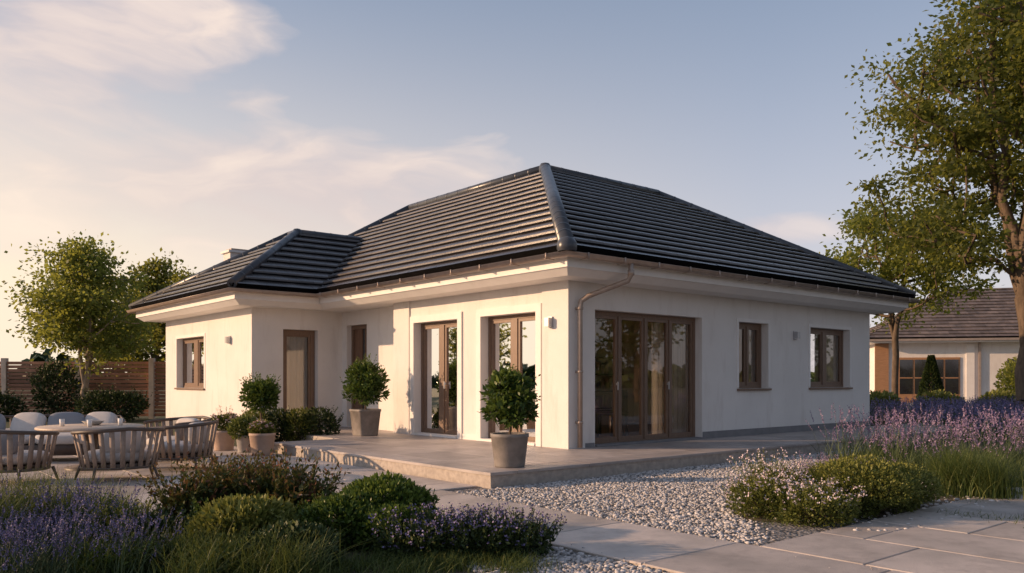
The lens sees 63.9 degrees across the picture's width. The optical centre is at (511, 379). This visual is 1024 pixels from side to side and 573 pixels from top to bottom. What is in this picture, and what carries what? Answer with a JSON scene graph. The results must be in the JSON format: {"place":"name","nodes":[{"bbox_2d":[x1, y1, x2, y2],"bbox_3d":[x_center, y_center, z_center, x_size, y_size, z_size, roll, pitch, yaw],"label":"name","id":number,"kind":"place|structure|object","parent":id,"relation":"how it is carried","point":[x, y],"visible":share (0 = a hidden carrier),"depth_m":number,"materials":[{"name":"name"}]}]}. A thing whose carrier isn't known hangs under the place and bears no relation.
{"place":"outdoors","nodes":[
{"label":"outdoors","id":0,"kind":"place"},
{"bbox_2d":[0,428,476,514],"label":"patio paving","id":1,"kind":"structure","parent":0,"point":[356,472],"depth_m":10.95,"materials":[{"name":"stone"}]},
{"bbox_2d":[0,430,59,482],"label":"patio chair","id":2,"kind":"object","parent":1,"relation":"on","point":[14,454],"visible":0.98,"depth_m":9.89,"materials":[{"name":"wood"}]},
{"bbox_2d":[0,412,125,455],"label":"outdoor sofa","id":3,"kind":"object","parent":1,"relation":"on","point":[31,421],"visible":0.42,"depth_m":13.00,"materials":[{"name":"fabric"}]},
{"bbox_2d":[34,418,144,470],"bbox_3d":[-6.000,0.914,11.700,1.400,0.711,1.400,0,0,-40],"label":"patio table","id":4,"kind":"object","parent":1,"relation":"on","point":[87,425],"visible":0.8,"depth_m":11.52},
{"bbox_2d":[71,427,165,480],"bbox_3d":[-4.968,0.930,10.409,1.093,0.688,0.884,0,0,-39],"label":"patio chair","id":5,"kind":"object","parent":1,"relation":"on","point":[123,448],"visible":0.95,"depth_m":10.13,"materials":[{"name":"wood"}]},
{"bbox_2d":[143,416,211,463],"bbox_3d":[-5.222,0.930,12.893,1.093,0.688,0.884,0,0,33],"label":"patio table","id":6,"kind":"object","parent":1,"relation":"on","point":[186,419],"visible":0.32,"depth_m":13.02,"materials":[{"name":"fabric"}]},
{"bbox_2d":[151,420,218,469],"bbox_3d":[-4.668,0.930,11.752,0.884,0.688,1.093,0,0,-2],"label":"patio chair","id":7,"kind":"object","parent":1,"relation":"on","point":[194,442],"visible":0.92,"depth_m":11.41,"materials":[{"name":"wood"}]},
{"bbox_2d":[210,405,238,450],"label":"potted flowers","id":8,"kind":"object","parent":1,"relation":"on","point":[224,441],"visible":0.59,"depth_m":14.55,"materials":[{"name":"beige ceramic"}]},
{"bbox_2d":[225,414,256,452],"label":"potted shrub","id":9,"kind":"object","parent":1,"relation":"on","point":[242,439],"visible":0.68,"depth_m":14.17,"materials":[{"name":"green plant"}]},
{"bbox_2d":[247,418,275,455],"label":"potted flowers","id":10,"kind":"object","parent":1,"relation":"on","point":[261,432],"visible":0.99,"depth_m":13.65,"materials":[{"name":"beige ceramic"}]},
{"bbox_2d":[48,521,472,572],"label":"garden bed soil","id":11,"kind":"structure","parent":0,"point":[352,553],"depth_m":5.89,"materials":[{"name":"brown soil"}]},
{"bbox_2d":[0,464,129,549],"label":"ornamental grass","id":12,"kind":"object","parent":11,"relation":"on","point":[16,504],"depth_m":6.32,"materials":[{"name":"plant"}]},
{"bbox_2d":[0,469,174,561],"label":"lavender","id":13,"kind":"object","parent":11,"relation":"on","point":[81,498],"visible":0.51,"depth_m":6.03,"materials":[{"name":"purple plant"}]},
{"bbox_2d":[0,498,185,572],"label":"lavender","id":14,"kind":"object","parent":11,"relation":"on","point":[21,557],"visible":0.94,"depth_m":5.24,"materials":[{"name":"purple plant"}]},
{"bbox_2d":[59,484,161,514],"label":"ornamental grass","id":15,"kind":"object","parent":11,"relation":"on","point":[121,499],"depth_m":7.30,"materials":[{"name":"plant"}]},
{"bbox_2d":[0,492,261,548],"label":"leafy perennial","id":16,"kind":"object","parent":11,"relation":"on","point":[169,520],"visible":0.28,"depth_m":6.02,"materials":[{"name":"purple plant"}]},
{"bbox_2d":[69,529,294,572],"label":"leafy perennial","id":17,"kind":"object","parent":11,"relation":"on","point":[158,556],"visible":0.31,"depth_m":5.32,"materials":[{"name":"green plant"}]},
{"bbox_2d":[52,516,370,572],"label":"ornamental grass","id":18,"kind":"object","parent":11,"relation":"on","point":[281,564],"depth_m":5.19,"materials":[{"name":"green plant"}]},
{"bbox_2d":[128,444,350,517],"bbox_3d":[-2.211,0.993,7.032,1.634,0.814,1.407,0,0,13],"label":"mixed leaf bush","id":19,"kind":"object","parent":11,"relation":"on","point":[250,479],"visible":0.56,"depth_m":6.84,"materials":[{"name":"green plant"}]},
{"bbox_2d":[184,493,344,569],"bbox_3d":[-1.777,1.118,5.768,0.866,0.570,1.383,0,0,-40],"label":"round bush","id":20,"kind":"object","parent":11,"relation":"on","point":[258,509],"visible":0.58,"depth_m":5.73,"materials":[{"name":"green plant"}]},
{"bbox_2d":[295,470,443,552],"bbox_3d":[-1.119,1.070,6.497,1.186,0.668,1.256,0,0,-5],"label":"green bush","id":21,"kind":"object","parent":11,"relation":"on","point":[354,504],"visible":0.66,"depth_m":6.25,"materials":[{"name":"green plant"}]},
{"bbox_2d":[306,542,561,572],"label":"ground cover","id":22,"kind":"object","parent":11,"relation":"on","point":[443,563],"visible":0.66,"depth_m":5.56,"materials":[{"name":"green plant"}]},
{"bbox_2d":[368,502,566,562],"bbox_3d":[-0.320,1.138,6.046,1.439,0.488,0.856,0,0,-4],"label":"flowering bush","id":23,"kind":"object","parent":11,"relation":"on","point":[469,531],"visible":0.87,"depth_m":5.86,"materials":[{"name":"purple plant"}]},
{"bbox_2d":[6,390,999,446],"bbox_3d":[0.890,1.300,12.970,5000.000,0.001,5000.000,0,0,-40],"label":"ground","id":24,"kind":"structure","parent":0,"point":[142,419],"depth_m":27.24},
{"bbox_2d":[0,358,152,421],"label":"hedge","id":25,"kind":"object","parent":24,"relation":"on","point":[135,403],"visible":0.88,"depth_m":25.58,"materials":[{"name":"green plant"}]},
{"bbox_2d":[0,229,163,413],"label":"young birch tree","id":26,"kind":"object","parent":24,"relation":"on","point":[85,290],"visible":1,"depth_m":24.25,"materials":[{"name":"green plant"}]},
{"bbox_2d":[0,358,165,418],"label":"slat fence","id":27,"kind":"object","parent":24,"relation":"on","point":[152,411],"visible":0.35,"depth_m":27.13,"materials":[{"name":"brown wood"}]},
{"bbox_2d":[77,285,165,390],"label":"background tree","id":28,"kind":"object","parent":24,"relation":"on","point":[146,359],"visible":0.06,"depth_m":41.63,"materials":[{"name":"green plant"}]},
{"bbox_2d":[103,247,188,405],"bbox_3d":[-17.276,-2.526,39.882,5.603,7.777,5.252,0,0,-40],"label":"background tree","id":29,"kind":"object","parent":24,"relation":"on","point":[155,266],"visible":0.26,"depth_m":39.39,"materials":[{"name":"green plant"}]},
{"bbox_2d":[157,266,196,360],"bbox_3d":[-14.932,-2.028,39.157,4.246,6.752,3.756,0,0,-40],"label":"background tree","id":30,"kind":"object","parent":24,"relation":"on","point":[177,278],"visible":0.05,"depth_m":38.41,"materials":[{"name":"green plant"}]},
{"bbox_2d":[238,372,281,418],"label":"potted topiary","id":31,"kind":"object","parent":24,"relation":"on","point":[260,394],"visible":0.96,"depth_m":15.15,"materials":[{"name":"plant"}]},
{"bbox_2d":[239,404,343,441],"bbox_3d":[-4.487,0.945,16.425,2.221,0.897,1.007,0,0,-10],"label":"shrub row","id":32,"kind":"object","parent":24,"relation":"on","point":[289,424],"visible":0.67,"depth_m":16.27,"materials":[{"name":"green plant"}]},
{"bbox_2d":[0,343,813,383],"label":"distant trees","id":33,"kind":"object","parent":24,"relation":"on","point":[37,357],"depth_m":110.50,"materials":[{"name":"green plant"}]},
{"bbox_2d":[166,282,869,442],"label":"walls","id":34,"kind":"structure","parent":24,"relation":"on","point":[790,398],"depth_m":17.39,"materials":[{"name":"white paint"}]},
{"bbox_2d":[225,336,230,343],"bbox_3d":[-6.465,-0.900,18.678,0.110,0.180,0.100,0,0,-40],"label":"wall lamp","id":35,"kind":"object","parent":34,"relation":"attached to","point":[228,340],"visible":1,"depth_m":18.64,"materials":[{"name":"metal"}]},
{"bbox_2d":[174,311,852,443],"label":"window frames","id":36,"kind":"structure","parent":34,"relation":"attached to","point":[359,341],"depth_m":15.27,"materials":[{"name":"brown wood"}]},
{"bbox_2d":[186,320,534,436],"bbox_3d":[-1.090,-0.016,17.126,6.148,2.010,16.285,0,0,-80],"label":"window glass","id":37,"kind":"object","parent":36,"relation":"in","point":[502,341],"visible":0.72,"depth_m":15.68,"materials":[{"name":"clear glass"}]},
{"bbox_2d":[165,280,870,448],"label":"wall trim","id":38,"kind":"structure","parent":34,"relation":"attached to","point":[556,369],"depth_m":13.89,"materials":[{"name":"white paint"}]},
{"bbox_2d":[136,257,907,322],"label":"eaves soffit","id":39,"kind":"structure","parent":38,"relation":"on","point":[562,269],"depth_m":15.39,"materials":[{"name":"white paint"}]},
{"bbox_2d":[130,169,915,308],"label":"roof tiles","id":40,"kind":"object","parent":39,"relation":"on","point":[507,220],"visible":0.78,"depth_m":17.31,"materials":[{"name":"black tile"}]},
{"bbox_2d":[220,248,246,260],"bbox_3d":[-7.658,-2.960,22.963,0.770,1.320,0.620,0,0,-40],"label":"chimney","id":41,"kind":"object","parent":40,"relation":"on","point":[230,253],"visible":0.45,"depth_m":22.67,"materials":[{"name":"paint"}]},
{"bbox_2d":[127,250,919,447],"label":"gutters","id":42,"kind":"object","parent":39,"relation":"attached to","point":[630,263],"visible":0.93,"depth_m":13.73,"materials":[{"name":"metal"}]},
{"bbox_2d":[544,316,552,327],"bbox_3d":[0.589,-0.920,13.187,0.110,0.180,0.100,0,0,-40],"label":"wall lamp","id":43,"kind":"object","parent":38,"relation":"attached to","point":[548,322],"visible":1,"depth_m":13.16,"materials":[{"name":"metal"}]},
{"bbox_2d":[287,322,835,433],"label":"curtains","id":44,"kind":"object","parent":34,"relation":"in","point":[296,372],"visible":0.14,"depth_m":15.31,"materials":[{"name":"fabric"}]},
{"bbox_2d":[595,318,741,437],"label":"interior rooms","id":45,"kind":"object","parent":34,"relation":"attached to","point":[630,351],"visible":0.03,"depth_m":20.12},
{"bbox_2d":[793,331,799,339],"bbox_3d":[5.943,-0.920,17.138,0.100,0.180,0.110,0,0,-40],"label":"wall lamp","id":46,"kind":"object","parent":34,"relation":"attached to","point":[796,335],"visible":1,"depth_m":17.11,"materials":[{"name":"metal"}]},
{"bbox_2d":[449,440,933,545],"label":"gravel","id":47,"kind":"structure","parent":24,"relation":"on","point":[784,531],"depth_m":7.45,"materials":[{"name":"grey gravel"}]},
{"bbox_2d":[456,448,870,544],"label":"gravel pebbles","id":48,"kind":"object","parent":47,"relation":"on","point":[665,491],"visible":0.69,"depth_m":8.94,"materials":[{"name":"grey gravel"}]},
{"bbox_2d":[819,181,1004,399],"bbox_3d":[14.065,-2.865,30.171,6.619,8.386,7.199,0,0,-40],"label":"garden tree","id":49,"kind":"object","parent":24,"relation":"on","point":[901,268],"visible":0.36,"depth_m":29.17,"materials":[{"name":"green plant"}]},
{"bbox_2d":[916,355,944,400],"bbox_3d":[16.596,0.160,32.512,1.266,2.293,1.320,0,0,-40],"label":"conifer tree","id":50,"kind":"object","parent":24,"relation":"on","point":[930,374],"visible":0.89,"depth_m":32.32,"materials":[{"name":"green plant"}]},
{"bbox_2d":[844,0,1023,408],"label":"tall maple tree","id":51,"kind":"object","parent":24,"relation":"on","point":[976,128],"visible":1,"depth_m":23.21,"materials":[{"name":"green plant"}]},
{"bbox_2d":[870,389,1015,418],"bbox_3d":[19.974,0.926,27.014,18.280,1.309,2.346,0,0,0],"label":"hedge","id":52,"kind":"object","parent":24,"relation":"on","point":[884,395],"visible":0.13,"depth_m":26.66,"materials":[{"name":"green plant"}]},
{"bbox_2d":[870,288,1019,402],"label":"neighbouring house","id":53,"kind":"structure","parent":24,"relation":"on","point":[970,348],"depth_m":44.87,"materials":[{"name":"white paint"}]},
{"bbox_2d":[992,357,1016,393],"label":"garden bush","id":54,"kind":"object","parent":24,"relation":"on","point":[1008,375],"visible":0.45,"depth_m":32.13,"materials":[{"name":"green plant"}]},
{"bbox_2d":[0,0,1023,372],"label":"sky","id":55,"kind":"structure","parent":0,"point":[196,130],"materials":[{"name":"blue"}]},
{"bbox_2d":[128,162,915,309],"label":"ridge caps","id":56,"kind":"object","parent":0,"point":[566,240],"visible":0.66,"depth_m":19.69,"materials":[{"name":"tile"}]},
{"bbox_2d":[454,546,669,572],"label":"gravel","id":57,"kind":"structure","parent":0,"point":[554,564],"depth_m":5.71,"materials":[{"name":"grey gravel"}]},
{"bbox_2d":[595,340,627,436],"bbox_3d":[1.697,-0.225,17.220,4.900,2.650,3.286,0,0,-40],"label":"interior furniture","id":58,"kind":"object","parent":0,"point":[603,401],"visible":0.24,"depth_m":19.39,"materials":[{"name":"brown wood"}]},
{"bbox_2d":[273,423,985,488],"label":"raised terrace","id":59,"kind":"structure","parent":0,"point":[465,461],"depth_m":12.49,"materials":[{"name":"stone"}]},
{"bbox_2d":[340,353,390,435],"bbox_3d":[-2.904,0.290,16.029,1.048,1.620,0.933,0,0,24],"label":"potted laurel","id":60,"kind":"object","parent":59,"relation":"on","point":[365,381],"visible":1,"depth_m":15.85,"materials":[{"name":"plant"}]},
{"bbox_2d":[477,358,540,467],"bbox_3d":[-0.067,0.407,10.337,0.791,1.385,0.726,0,0,21],"label":"potted laurel","id":61,"kind":"object","parent":59,"relation":"on","point":[510,402],"visible":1,"depth_m":10.17,"materials":[{"name":"plant"}]},
{"bbox_2d":[429,490,905,572],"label":"garden path","id":62,"kind":"structure","parent":0,"point":[666,551],"depth_m":6.16,"materials":[{"name":"stone"}]},
{"bbox_2d":[463,494,872,569],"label":"loose stones","id":63,"kind":"object","parent":62,"relation":"on","point":[624,523],"visible":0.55,"depth_m":6.76,"materials":[{"name":"grey gravel"}]},
{"bbox_2d":[723,432,1021,522],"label":"garden bed soil","id":64,"kind":"structure","parent":0,"point":[760,518],"depth_m":8.61,"materials":[{"name":"brown soil"}]},
{"bbox_2d":[715,447,872,527],"bbox_3d":[2.550,1.021,7.774,1.189,0.704,1.679,0,0,-11],"label":"flowering bush","id":65,"kind":"object","parent":64,"relation":"on","point":[791,499],"visible":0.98,"depth_m":7.50,"materials":[{"name":"green plant"}]},
{"bbox_2d":[792,452,896,485],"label":"lavender","id":66,"kind":"object","parent":64,"relation":"on","point":[814,461],"visible":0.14,"depth_m":9.52,"materials":[{"name":"pink plant"}]},
{"bbox_2d":[721,472,1019,531],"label":"loose stones","id":67,"kind":"object","parent":64,"relation":"on","point":[922,507],"visible":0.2,"depth_m":7.89,"materials":[{"name":"grey gravel"}]},
{"bbox_2d":[799,453,945,519],"bbox_3d":[3.539,1.044,8.016,1.654,0.666,1.136,0,0,-40],"label":"mounded shrub","id":68,"kind":"object","parent":64,"relation":"on","point":[904,487],"visible":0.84,"depth_m":7.69,"materials":[{"name":"green plant"}]},
{"bbox_2d":[728,487,1023,527],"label":"ground cover","id":69,"kind":"object","parent":64,"relation":"on","point":[1014,517],"visible":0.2,"depth_m":7.57,"materials":[{"name":"green plant"}]},
{"bbox_2d":[805,400,1023,473],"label":"lavender","id":70,"kind":"object","parent":64,"relation":"on","point":[904,442],"visible":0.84,"depth_m":11.79,"materials":[{"name":"purple plant"}]},
{"bbox_2d":[824,443,1023,499],"bbox_3d":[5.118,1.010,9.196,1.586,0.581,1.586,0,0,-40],"label":"ornamental grass","id":71,"kind":"object","parent":64,"relation":"on","point":[963,475],"depth_m":8.92,"materials":[{"name":"green plant"}]},
{"bbox_2d":[760,487,1023,572],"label":"garden path","id":72,"kind":"structure","parent":0,"point":[966,543],"depth_m":6.43,"materials":[{"name":"stone"}]},
{"bbox_2d":[870,394,1023,445],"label":"lavender field","id":73,"kind":"structure","parent":0,"point":[956,408],"depth_m":20.14,"materials":[{"name":"purple plant"}]}
]}

